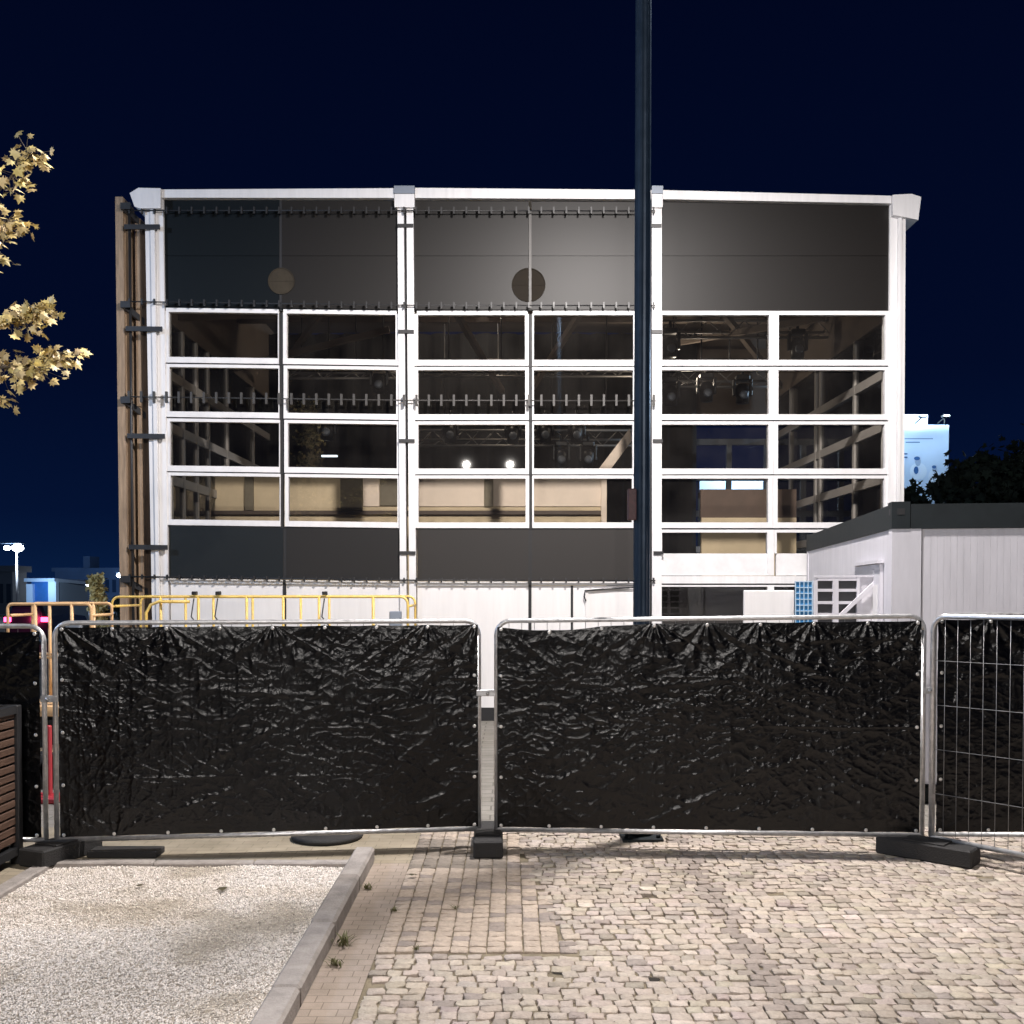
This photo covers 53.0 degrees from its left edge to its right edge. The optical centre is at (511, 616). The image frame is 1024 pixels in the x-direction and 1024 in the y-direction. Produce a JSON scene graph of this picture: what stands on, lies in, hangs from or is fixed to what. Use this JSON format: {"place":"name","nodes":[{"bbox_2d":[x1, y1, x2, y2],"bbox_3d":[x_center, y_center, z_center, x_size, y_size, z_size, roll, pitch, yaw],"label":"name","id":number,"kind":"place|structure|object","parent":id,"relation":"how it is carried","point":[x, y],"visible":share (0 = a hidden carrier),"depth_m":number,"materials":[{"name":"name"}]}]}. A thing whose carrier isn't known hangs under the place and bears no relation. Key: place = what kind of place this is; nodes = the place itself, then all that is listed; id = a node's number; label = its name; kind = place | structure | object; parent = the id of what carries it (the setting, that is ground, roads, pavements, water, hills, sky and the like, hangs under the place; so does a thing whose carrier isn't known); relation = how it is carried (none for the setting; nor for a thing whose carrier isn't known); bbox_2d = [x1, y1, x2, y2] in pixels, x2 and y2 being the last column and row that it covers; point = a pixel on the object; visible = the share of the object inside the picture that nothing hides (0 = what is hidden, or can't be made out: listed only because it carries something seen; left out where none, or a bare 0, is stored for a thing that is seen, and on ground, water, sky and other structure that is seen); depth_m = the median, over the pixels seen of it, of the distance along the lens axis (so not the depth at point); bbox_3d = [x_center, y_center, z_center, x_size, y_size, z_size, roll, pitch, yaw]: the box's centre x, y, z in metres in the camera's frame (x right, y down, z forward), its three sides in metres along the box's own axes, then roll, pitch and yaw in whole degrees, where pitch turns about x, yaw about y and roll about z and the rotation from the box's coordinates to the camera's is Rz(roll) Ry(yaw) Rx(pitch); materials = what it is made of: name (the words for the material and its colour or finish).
{"place":"outdoors","nodes":[
{"label":"outdoors","id":0,"kind":"place"},
{"bbox_2d":[0,863,29,883],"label":"paved verge","id":1,"kind":"structure","parent":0,"point":[8,871],"depth_m":7.58,"materials":[{"name":"beige stone"}]},
{"bbox_2d":[0,705,22,864],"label":"tree planter","id":2,"kind":"object","parent":1,"relation":"on","point":[11,817],"visible":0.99,"depth_m":7.68,"materials":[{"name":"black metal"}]},
{"bbox_2d":[0,130,92,415],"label":"maple tree","id":3,"kind":"object","parent":2,"relation":"on","point":[25,368],"visible":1,"depth_m":6.92,"materials":[{"name":"yellow plant"}]},
{"bbox_2d":[0,864,343,1023],"bbox_3d":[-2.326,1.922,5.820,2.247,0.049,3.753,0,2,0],"label":"gravel","id":4,"kind":"structure","parent":0,"point":[136,928],"depth_m":6.08,"materials":[{"name":"grey gravel"}]},
{"bbox_2d":[5,827,420,862],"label":"paved path","id":5,"kind":"structure","parent":0,"point":[395,848],"depth_m":8.21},
{"bbox_2d":[19,836,101,866],"bbox_3d":[-3.470,1.790,7.910,0.250,0.147,0.603,1,2,22],"label":"ballast block","id":6,"kind":"object","parent":5,"relation":"on","point":[50,852],"depth_m":7.73,"materials":[{"name":"black rubber"}]},
{"bbox_2d":[0,624,48,841],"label":"site fence","id":7,"kind":"object","parent":6,"relation":"on","point":[44,754],"visible":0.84,"depth_m":7.88,"materials":[{"name":"silver metal"}]},
{"bbox_2d":[0,632,41,837],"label":"tarpaulin","id":8,"kind":"object","parent":7,"relation":"hanging from","point":[19,670],"visible":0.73,"depth_m":7.86,"materials":[{"name":"black plastic"}]},
{"bbox_2d":[87,846,164,857],"bbox_3d":[-3.010,1.836,8.006,0.540,0.050,0.190,0,2,0],"label":"rubber mat","id":9,"kind":"object","parent":5,"relation":"on","point":[126,852],"visible":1,"depth_m":7.92,"materials":[{"name":"black rubber"}]},
{"bbox_2d":[291,829,362,845],"bbox_3d":[-1.541,1.819,8.570,0.600,0.055,0.600,0,2,0],"label":"sign base","id":10,"kind":"object","parent":5,"relation":"on","point":[325,840],"visible":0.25,"depth_m":8.35,"materials":[{"name":"black rubber"}]},
{"bbox_2d":[0,606,618,828],"bbox_3d":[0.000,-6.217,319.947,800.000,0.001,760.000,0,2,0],"label":"ground","id":11,"kind":"structure","parent":0,"point":[2,622],"depth_m":57.20,"materials":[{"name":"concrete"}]},
{"bbox_2d":[0,543,24,601],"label":"street lamp","id":12,"kind":"object","parent":11,"relation":"on","point":[17,547],"visible":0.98,"depth_m":69.86,"materials":[{"name":"grey metal"}]},
{"bbox_2d":[0,566,31,614],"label":"apartment block","id":13,"kind":"structure","parent":11,"relation":"on","point":[7,585],"depth_m":85.00,"materials":[{"name":"beige"}]},
{"bbox_2d":[4,606,88,641],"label":"parked car","id":14,"kind":"object","parent":11,"relation":"on","point":[59,614],"visible":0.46,"depth_m":40.03,"materials":[{"name":"grey paint"}]},
{"bbox_2d":[24,578,87,636],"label":"blue kiosk","id":15,"kind":"object","parent":11,"relation":"on","point":[52,590],"visible":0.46,"depth_m":45.37,"materials":[{"name":"blue metal"}]},
{"bbox_2d":[52,556,119,605],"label":"apartment block","id":16,"kind":"structure","parent":11,"relation":"on","point":[91,566],"depth_m":129.91,"materials":[{"name":"blue concrete"}]},
{"bbox_2d":[0,859,347,898],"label":"edging kerb","id":17,"kind":"structure","parent":11,"relation":"on","point":[19,880],"depth_m":7.70,"materials":[{"name":"concrete"}]},
{"bbox_2d":[250,847,374,1023],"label":"kerb","id":18,"kind":"structure","parent":11,"relation":"on","point":[282,1002],"depth_m":5.69,"materials":[{"name":"concrete"}]},
{"bbox_2d":[120,186,920,720],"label":"event hall","id":19,"kind":"structure","parent":11,"relation":"on","point":[236,280],"depth_m":16.07,"materials":[{"name":"white paint"}]},
{"bbox_2d":[165,311,278,363],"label":"window","id":20,"kind":"structure","parent":19,"relation":"in","point":[168,359],"depth_m":16.04,"materials":[{"name":"white metal"}]},
{"bbox_2d":[166,364,279,418],"bbox_3d":[-4.533,-3.532,16.111,1.781,0.848,0.105,0,2,0],"label":"window","id":21,"kind":"structure","parent":19,"relation":"in","point":[169,413],"depth_m":16.07,"materials":[{"name":"white metal"}]},
{"bbox_2d":[166,418,279,472],"bbox_3d":[-4.530,-2.685,16.133,1.783,0.847,0.105,0,2,0],"label":"window","id":22,"kind":"structure","parent":19,"relation":"in","point":[169,421],"depth_m":16.09,"materials":[{"name":"white metal"}]},
{"bbox_2d":[167,472,280,526],"bbox_3d":[-4.527,-1.842,16.155,1.786,0.847,0.105,0,2,0],"label":"window","id":23,"kind":"structure","parent":19,"relation":"in","point":[170,521],"depth_m":16.11,"materials":[{"name":"white metal"}]},
{"bbox_2d":[317,406,336,440],"bbox_3d":[-3.643,-3.809,20.207,0.318,0.680,0.318,1,2,45],"label":"stage lamp","id":24,"kind":"object","parent":19,"relation":"hanging from","point":[327,431],"visible":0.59,"depth_m":20.12,"materials":[{"name":"black metal"}]},
{"bbox_2d":[283,312,397,365],"bbox_3d":[-2.666,-4.344,16.089,1.836,0.826,0.105,0,2,0],"label":"window","id":25,"kind":"structure","parent":19,"relation":"in","point":[286,360],"depth_m":16.04,"materials":[{"name":"white metal"}]},
{"bbox_2d":[284,365,398,419],"bbox_3d":[-2.660,-3.508,16.111,1.838,0.849,0.105,0,2,0],"label":"window","id":26,"kind":"structure","parent":19,"relation":"in","point":[287,415],"depth_m":16.07,"materials":[{"name":"white metal"}]},
{"bbox_2d":[284,420,398,473],"bbox_3d":[-2.654,-2.661,16.133,1.841,0.848,0.105,0,2,0],"label":"window","id":27,"kind":"structure","parent":19,"relation":"in","point":[287,469],"depth_m":16.09,"materials":[{"name":"white metal"}]},
{"bbox_2d":[289,316,395,379],"bbox_3d":[-3.365,-5.535,20.392,2.172,1.690,0.316,0,2,0],"label":"lighting truss","id":28,"kind":"object","parent":19,"relation":"hanging from","point":[327,377],"visible":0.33,"depth_m":20.35,"materials":[{"name":"grey metal"}]},
{"bbox_2d":[370,358,388,393],"bbox_3d":[-2.612,-4.737,20.183,0.318,0.680,0.318,-1,2,-45],"label":"stage lamp","id":29,"kind":"object","parent":28,"relation":"hanging from","point":[379,382],"visible":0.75,"depth_m":20.11,"materials":[{"name":"black metal"}]},
{"bbox_2d":[285,474,399,527],"bbox_3d":[-2.648,-1.818,16.155,1.843,0.847,0.105,0,2,0],"label":"window","id":30,"kind":"structure","parent":19,"relation":"in","point":[288,523],"depth_m":16.11,"materials":[{"name":"white metal"}]},
{"bbox_2d":[214,429,631,601],"bbox_3d":[-1.686,-0.909,19.383,7.860,5.201,0.400,0,2,0],"label":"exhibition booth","id":31,"kind":"object","parent":19,"relation":"in","point":[440,500],"visible":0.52,"depth_m":19.22,"materials":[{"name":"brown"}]},
{"bbox_2d":[414,314,528,366],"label":"window","id":32,"kind":"structure","parent":19,"relation":"in","point":[525,362],"depth_m":16.05,"materials":[{"name":"white metal"}]},
{"bbox_2d":[415,367,528,420],"bbox_3d":[-0.638,-3.495,16.112,1.800,0.825,0.105,0,2,0],"label":"window","id":33,"kind":"structure","parent":19,"relation":"in","point":[418,416],"depth_m":16.07,"materials":[{"name":"white metal"}]},
{"bbox_2d":[415,421,528,473],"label":"window","id":34,"kind":"structure","parent":19,"relation":"in","point":[417,471],"depth_m":16.09,"materials":[{"name":"white metal"}]},
{"bbox_2d":[415,475,528,527],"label":"window","id":35,"kind":"structure","parent":19,"relation":"in","point":[418,524],"depth_m":16.11,"materials":[{"name":"white metal"}]},
{"bbox_2d":[267,333,696,585],"bbox_3d":[-0.973,-2.506,23.441,10.383,7.862,0.196,0,2,0],"label":"stage curtain","id":36,"kind":"object","parent":19,"relation":"hanging from","point":[362,446],"visible":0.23,"depth_m":23.39,"materials":[{"name":"black fabric"}]},
{"bbox_2d":[419,324,631,446],"bbox_3d":[0.281,-5.007,21.806,4.592,2.820,0.316,0,2,0],"label":"lighting truss","id":37,"kind":"object","parent":19,"relation":"hanging from","point":[481,444],"visible":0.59,"depth_m":21.70,"materials":[{"name":"grey metal"}]},
{"bbox_2d":[441,410,458,442],"bbox_3d":[-1.292,-3.983,21.503,0.318,0.680,0.318,1,2,45],"label":"stage lamp","id":38,"kind":"object","parent":37,"relation":"hanging from","point":[449,433],"visible":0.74,"depth_m":21.42,"materials":[{"name":"black metal"}]},
{"bbox_2d":[504,411,521,443],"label":"stage lamp","id":39,"kind":"object","parent":37,"relation":"hanging from","point":[513,433],"visible":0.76,"depth_m":21.42,"materials":[{"name":"black metal"}]},
{"bbox_2d":[536,410,553,442],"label":"stage lamp","id":40,"kind":"object","parent":37,"relation":"hanging from","point":[544,432],"visible":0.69,"depth_m":21.41,"materials":[{"name":"black metal"}]},
{"bbox_2d":[552,435,569,467],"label":"stage lamp","id":41,"kind":"object","parent":37,"relation":"hanging from","point":[560,457],"visible":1,"depth_m":21.43,"materials":[{"name":"black metal"}]},
{"bbox_2d":[568,410,584,442],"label":"stage lamp","id":42,"kind":"object","parent":37,"relation":"hanging from","point":[576,433],"visible":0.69,"depth_m":21.41,"materials":[{"name":"black metal"}]},
{"bbox_2d":[579,435,596,467],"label":"stage lamp","id":43,"kind":"object","parent":37,"relation":"hanging from","point":[587,457],"visible":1,"depth_m":21.43,"materials":[{"name":"black metal"}]},
{"bbox_2d":[422,317,632,377],"bbox_3d":[0.312,-5.580,20.591,4.238,1.612,0.316,0,2,0],"label":"lighting truss","id":44,"kind":"object","parent":19,"relation":"hanging from","point":[424,375],"visible":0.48,"depth_m":20.47,"materials":[{"name":"grey metal"}]},
{"bbox_2d":[532,314,633,365],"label":"window","id":45,"kind":"structure","parent":19,"relation":"in","point":[534,362],"depth_m":16.05,"materials":[{"name":"white metal"}]},
{"bbox_2d":[532,367,633,419],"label":"window","id":46,"kind":"structure","parent":19,"relation":"in","point":[534,416],"depth_m":16.07,"materials":[{"name":"white metal"}]},
{"bbox_2d":[532,421,633,473],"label":"window","id":47,"kind":"structure","parent":19,"relation":"in","point":[534,471],"depth_m":16.09,"materials":[{"name":"white metal"}]},
{"bbox_2d":[532,475,633,527],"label":"window","id":48,"kind":"structure","parent":19,"relation":"in","point":[534,524],"depth_m":16.11,"materials":[{"name":"white metal"}]},
{"bbox_2d":[585,589,632,627],"bbox_3d":[1.567,0.500,16.168,0.829,1.876,0.039,0,2,0],"label":"door","id":49,"kind":"structure","parent":19,"relation":"in","point":[597,603],"depth_m":16.15,"materials":[{"name":"metal"}]},
{"bbox_2d":[662,616,742,623],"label":"window","id":50,"kind":"structure","parent":19,"relation":"in","point":[738,621],"depth_m":16.19,"materials":[{"name":"white glass"}]},
{"bbox_2d":[662,317,766,387],"bbox_3d":[3.922,-5.377,19.796,2.182,1.976,0.316,0,2,0],"label":"lighting truss","id":51,"kind":"object","parent":19,"relation":"hanging from","point":[688,380],"visible":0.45,"depth_m":19.70,"materials":[{"name":"grey metal"}]},
{"bbox_2d":[662,371,679,405],"bbox_3d":[3.025,-4.368,19.592,0.318,0.680,0.318,-1,2,-45],"label":"stage lamp","id":52,"kind":"object","parent":51,"relation":"hanging from","point":[670,394],"visible":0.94,"depth_m":19.50,"materials":[{"name":"black metal"}]},
{"bbox_2d":[696,371,716,402],"bbox_3d":[3.712,-4.440,19.590,0.318,0.680,0.318,-1,2,-45],"label":"stage lamp","id":53,"kind":"object","parent":51,"relation":"hanging from","point":[706,390],"visible":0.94,"depth_m":19.51,"materials":[{"name":"black metal"}]},
{"bbox_2d":[732,371,752,403],"bbox_3d":[4.401,-4.404,19.591,0.318,0.680,0.318,-1,2,-45],"label":"stage lamp","id":54,"kind":"object","parent":51,"relation":"hanging from","point":[743,392],"visible":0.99,"depth_m":19.51,"materials":[{"name":"black metal"}]},
{"bbox_2d":[662,421,772,474],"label":"window","id":55,"kind":"structure","parent":19,"relation":"in","point":[769,470],"depth_m":16.09,"materials":[{"name":"white metal"}]},
{"bbox_2d":[662,475,772,527],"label":"window","id":56,"kind":"structure","parent":19,"relation":"in","point":[769,524],"depth_m":16.11,"materials":[{"name":"white metal"}]},
{"bbox_2d":[662,314,773,366],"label":"window","id":57,"kind":"structure","parent":19,"relation":"in","point":[770,362],"depth_m":16.05,"materials":[{"name":"white metal"}]},
{"bbox_2d":[662,367,773,420],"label":"window","id":58,"kind":"structure","parent":19,"relation":"in","point":[770,370],"depth_m":16.07,"materials":[{"name":"white metal"}]},
{"bbox_2d":[662,530,773,575],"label":"window","id":59,"kind":"structure","parent":19,"relation":"in","point":[673,564],"depth_m":16.16,"materials":[{"name":"white metal"}]},
{"bbox_2d":[662,587,794,615],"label":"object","id":60,"kind":"object","parent":19,"relation":"in","point":[702,601],"depth_m":17.60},
{"bbox_2d":[662,317,828,338],"bbox_3d":[4.408,-5.817,19.584,3.435,1.085,0.316,0,2,0],"label":"lighting truss","id":61,"kind":"object","parent":19,"relation":"hanging from","point":[728,332],"visible":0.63,"depth_m":19.45,"materials":[{"name":"grey metal"}]},
{"bbox_2d":[662,321,680,358],"bbox_3d":[2.975,-5.207,19.270,0.318,0.680,0.318,1,2,45],"label":"stage lamp","id":62,"kind":"object","parent":61,"relation":"hanging from","point":[671,346],"visible":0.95,"depth_m":19.18,"materials":[{"name":"black metal"}]},
{"bbox_2d":[787,326,807,358],"bbox_3d":[5.362,-5.189,19.271,0.318,0.680,0.318,-1,2,-45],"label":"stage lamp","id":63,"kind":"object","parent":61,"relation":"hanging from","point":[797,347],"visible":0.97,"depth_m":19.19,"materials":[{"name":"black metal"}]},
{"bbox_2d":[699,489,795,575],"bbox_3d":[4.372,-0.344,19.058,1.770,4.020,0.120,0,2,0],"label":"exhibition booth","id":64,"kind":"object","parent":19,"relation":"in","point":[733,505],"visible":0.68,"depth_m":18.96,"materials":[{"name":"beige wood"}]},
{"bbox_2d":[774,530,821,575],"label":"window","id":65,"kind":"structure","parent":19,"relation":"in","point":[786,564],"depth_m":16.16,"materials":[{"name":"white metal"}]},
{"bbox_2d":[773,421,887,473],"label":"window","id":66,"kind":"structure","parent":19,"relation":"in","point":[884,470],"depth_m":16.09,"materials":[{"name":"white metal"}]},
{"bbox_2d":[773,475,887,527],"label":"window","id":67,"kind":"structure","parent":19,"relation":"in","point":[776,524],"depth_m":16.11,"materials":[{"name":"white metal"}]},
{"bbox_2d":[774,367,887,419],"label":"window","id":68,"kind":"structure","parent":19,"relation":"in","point":[884,416],"depth_m":16.07,"materials":[{"name":"white metal"}]},
{"bbox_2d":[774,314,888,365],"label":"window","id":69,"kind":"structure","parent":19,"relation":"in","point":[885,362],"depth_m":16.05,"materials":[{"name":"white metal"}]},
{"bbox_2d":[697,481,762,545],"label":"billboard","id":70,"kind":"object","parent":11,"relation":"on","point":[735,484],"visible":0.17,"depth_m":74.78},
{"bbox_2d":[904,478,932,503],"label":"dark tree","id":71,"kind":"object","parent":11,"relation":"on","point":[911,494],"visible":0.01,"depth_m":41.85,"materials":[{"name":"green plant"}]},
{"bbox_2d":[904,414,950,503],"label":"billboard","id":72,"kind":"object","parent":11,"relation":"on","point":[926,446],"visible":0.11,"depth_m":79.69,"materials":[{"name":"blue"}]},
{"bbox_2d":[925,443,1023,503],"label":"dark tree","id":73,"kind":"object","parent":11,"relation":"on","point":[986,471],"visible":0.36,"depth_m":43.19,"materials":[{"name":"green plant"}]},
{"bbox_2d":[972,423,1023,502],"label":"dark tree","id":74,"kind":"object","parent":11,"relation":"on","point":[1014,447],"visible":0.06,"depth_m":44.76,"materials":[{"name":"green plant"}]},
{"bbox_2d":[292,863,409,1023],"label":"paver strip","id":75,"kind":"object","parent":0,"point":[333,995],"visible":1,"depth_m":5.85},
{"bbox_2d":[331,930,359,946],"bbox_3d":[-0.975,1.879,5.980,0.154,0.071,0.186,1,2,40],"label":"weed","id":76,"kind":"object","parent":75,"relation":"on","point":[344,939],"visible":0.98,"depth_m":5.98,"materials":[{"name":"green plant"}]},
{"bbox_2d":[39,659,935,827],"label":"yard paving","id":77,"kind":"structure","parent":0,"point":[487,770],"depth_m":11.22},
{"bbox_2d":[41,725,59,803],"bbox_3d":[-4.543,1.435,10.041,0.300,0.745,0.300,0,2,0],"label":"marker post","id":78,"kind":"object","parent":77,"relation":"on","point":[50,786],"visible":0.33,"depth_m":10.02,"materials":[{"name":"red plastic"}]},
{"bbox_2d":[6,602,112,788],"bbox_3d":[-4.781,0.816,10.870,0.922,1.939,0.730,0,2,0],"label":"barrier","id":79,"kind":"object","parent":77,"relation":"on","point":[91,605],"visible":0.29,"depth_m":10.63,"materials":[{"name":"yellow metal"}]},
{"bbox_2d":[85,572,115,626],"bbox_3d":[-7.309,0.406,17.987,0.643,2.390,0.616,0,2,0],"label":"young tree","id":80,"kind":"object","parent":77,"relation":"on","point":[95,587],"visible":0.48,"depth_m":17.92,"materials":[{"name":"green plant"}]},
{"bbox_2d":[84,596,119,627],"bbox_3d":[-8.483,0.523,22.126,1.414,1.996,1.212,1,2,42],"label":"shrub","id":81,"kind":"object","parent":77,"relation":"on","point":[116,609],"visible":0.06,"depth_m":21.96,"materials":[{"name":"green plant"}]},
{"bbox_2d":[115,197,138,626],"bbox_3d":[-6.060,-2.438,16.192,0.196,8.166,0.340,0,2,0],"label":"timber post","id":82,"kind":"object","parent":77,"relation":"on","point":[122,315],"visible":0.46,"depth_m":16.04,"materials":[{"name":"brown wood"}]},
{"bbox_2d":[135,218,151,626],"bbox_3d":[-5.758,-2.313,16.620,0.314,7.895,0.850,0,2,0],"label":"timber post","id":83,"kind":"object","parent":77,"relation":"on","point":[144,538],"visible":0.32,"depth_m":16.21,"materials":[{"name":"brown wood"}]},
{"bbox_2d":[111,591,415,626],"bbox_3d":[-3.195,0.692,13.493,3.808,2.050,1.180,0,2,0],"label":"barrier","id":84,"kind":"object","parent":77,"relation":"on","point":[392,614],"visible":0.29,"depth_m":12.99,"materials":[{"name":"yellow metal"}]},
{"bbox_2d":[743,590,793,622],"bbox_3d":[2.809,0.743,11.253,0.548,2.065,0.060,0,2,0],"label":"white board","id":85,"kind":"object","parent":77,"relation":"on","point":[766,602],"visible":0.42,"depth_m":11.20,"materials":[{"name":"white plastic"}]},
{"bbox_2d":[806,502,1023,800],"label":"site container","id":86,"kind":"object","parent":77,"relation":"on","point":[928,564],"visible":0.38,"depth_m":9.82,"materials":[{"name":"white metal"}]},
{"bbox_2d":[812,575,873,621],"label":"louvred gate","id":87,"kind":"structure","parent":86,"relation":"attached to","point":[839,596],"depth_m":10.58,"materials":[{"name":"white metal"}]},
{"bbox_2d":[795,581,812,621],"bbox_3d":[3.021,0.652,10.621,0.197,2.036,0.020,0,2,0],"label":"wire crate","id":88,"kind":"object","parent":87,"relation":"attached to","point":[803,597],"visible":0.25,"depth_m":10.60,"materials":[{"name":"blue plastic"}]},
{"bbox_2d":[852,560,883,621],"bbox_3d":[3.779,-0.026,10.941,0.066,1.120,1.390,0,2,8],"label":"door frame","id":89,"kind":"structure","parent":86,"relation":"in","point":[873,567],"depth_m":10.43,"materials":[{"name":"white metal"}]},
{"bbox_2d":[0,0,1023,583],"label":"sky","id":90,"kind":"structure","parent":0,"point":[924,99],"materials":[{"name":"blue"}]},
{"bbox_2d":[350,826,1023,1023],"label":"cobblestone paving","id":91,"kind":"structure","parent":0,"point":[871,888],"depth_m":6.17,"materials":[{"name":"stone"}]},
{"bbox_2d":[473,821,502,858],"bbox_3d":[-0.190,1.781,8.249,0.230,0.147,0.723,0,2,-1],"label":"ballast block","id":92,"kind":"object","parent":91,"relation":"on","point":[488,840],"depth_m":7.90,"materials":[{"name":"black rubber"}]},
{"bbox_2d":[40,619,494,841],"bbox_3d":[-1.860,0.905,8.073,3.534,1.768,0.107,0,2,-6],"label":"site fence","id":93,"kind":"object","parent":92,"relation":"on","point":[480,692],"visible":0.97,"depth_m":8.04,"materials":[{"name":"silver metal"}]},
{"bbox_2d":[58,624,477,836],"bbox_3d":[-1.873,0.881,8.049,3.222,1.627,0.030,0,2,-7],"label":"tarpaulin","id":94,"kind":"object","parent":93,"relation":"hanging from","point":[166,730],"visible":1,"depth_m":8.04,"materials":[{"name":"black plastic"}]},
{"bbox_2d":[619,0,663,841],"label":"street lamp","id":95,"kind":"object","parent":91,"relation":"on","point":[638,504],"visible":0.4,"depth_m":8.41,"materials":[{"name":"black metal"}]},
{"bbox_2d":[876,835,979,868],"bbox_3d":[3.200,1.790,7.910,0.723,0.147,0.230,1,2,41],"label":"ballast block","id":96,"kind":"object","parent":91,"relation":"on","point":[935,850],"depth_m":7.81,"materials":[{"name":"black rubber"}]},
{"bbox_2d":[494,614,931,836],"bbox_3d":[1.574,0.882,8.109,3.445,1.812,0.106,0,2,3],"label":"site fence","id":97,"kind":"object","parent":96,"relation":"on","point":[925,690],"visible":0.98,"depth_m":8.12,"materials":[{"name":"silver metal"}]},
{"bbox_2d":[497,621,921,832],"bbox_3d":[1.537,0.861,8.105,3.314,1.665,0.030,0,2,3],"label":"tarpaulin","id":98,"kind":"object","parent":97,"relation":"hanging from","point":[795,726],"visible":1,"depth_m":8.10,"materials":[{"name":"black plastic"}]},
{"bbox_2d":[928,614,1023,857],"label":"site fence","id":99,"kind":"object","parent":96,"relation":"on","point":[937,620],"visible":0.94,"depth_m":7.84,"materials":[{"name":"silver metal"}]},
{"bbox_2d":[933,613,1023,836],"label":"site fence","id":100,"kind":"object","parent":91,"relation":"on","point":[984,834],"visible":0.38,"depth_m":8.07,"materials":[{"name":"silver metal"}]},
{"bbox_2d":[936,619,1023,831],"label":"tarpaulin","id":101,"kind":"object","parent":100,"relation":"hanging from","point":[975,780],"visible":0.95,"depth_m":8.04,"materials":[{"name":"black"}]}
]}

